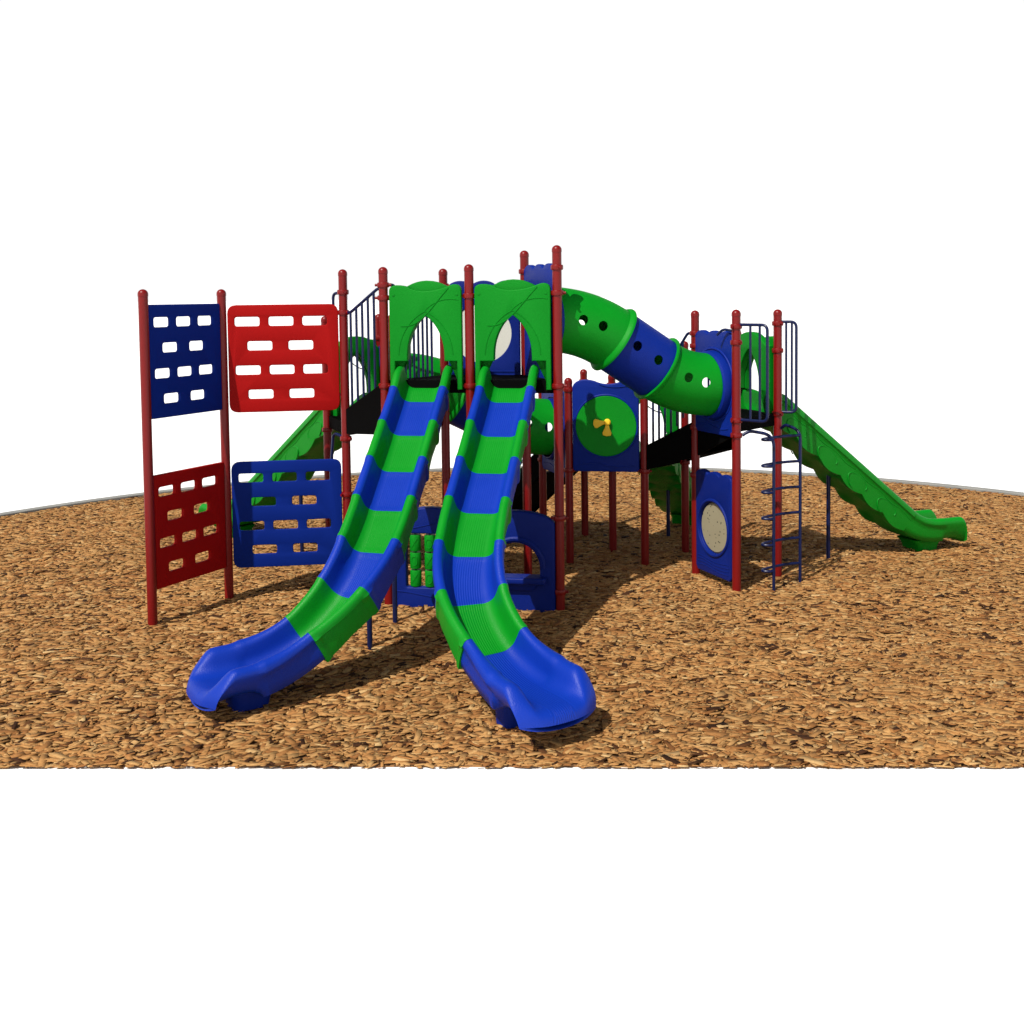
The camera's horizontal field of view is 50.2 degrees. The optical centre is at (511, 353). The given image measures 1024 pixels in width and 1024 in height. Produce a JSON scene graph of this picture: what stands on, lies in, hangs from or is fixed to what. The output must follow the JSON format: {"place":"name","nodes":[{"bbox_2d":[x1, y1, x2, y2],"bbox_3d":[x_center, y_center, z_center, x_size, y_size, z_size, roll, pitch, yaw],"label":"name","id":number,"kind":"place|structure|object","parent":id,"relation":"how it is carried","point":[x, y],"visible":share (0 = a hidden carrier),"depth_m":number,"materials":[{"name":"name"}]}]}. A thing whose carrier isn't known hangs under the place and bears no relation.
{"place":"outdoors","nodes":[
{"label":"outdoors","id":0,"kind":"place"},
{"bbox_2d":[0,291,1023,1023],"bbox_3d":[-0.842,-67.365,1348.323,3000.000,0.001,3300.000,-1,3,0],"label":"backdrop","id":1,"kind":"structure","parent":0,"point":[514,895],"depth_m":6.73,"materials":[{"name":"white"}]},
{"bbox_2d":[0,468,1023,767],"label":"wood chips","id":2,"kind":"object","parent":1,"relation":"on","point":[448,728],"visible":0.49,"depth_m":10.39,"materials":[{"name":"brown wood"}]},
{"bbox_2d":[0,466,1023,517],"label":"kerb","id":3,"kind":"structure","parent":2,"relation":"on","point":[118,497],"depth_m":18.84,"materials":[{"name":"grey concrete"}]},
{"bbox_2d":[137,245,966,731],"bbox_3d":[0.686,0.805,12.301,10.519,3.985,8.776,-1,3,0],"label":"playground structure","id":4,"kind":"object","parent":2,"relation":"on","point":[493,369],"visible":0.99,"depth_m":11.97,"materials":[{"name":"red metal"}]},
{"bbox_2d":[0,0,1023,303],"label":"sky","id":5,"kind":"structure","parent":0,"point":[172,150],"materials":[{"name":"white"}]}
]}

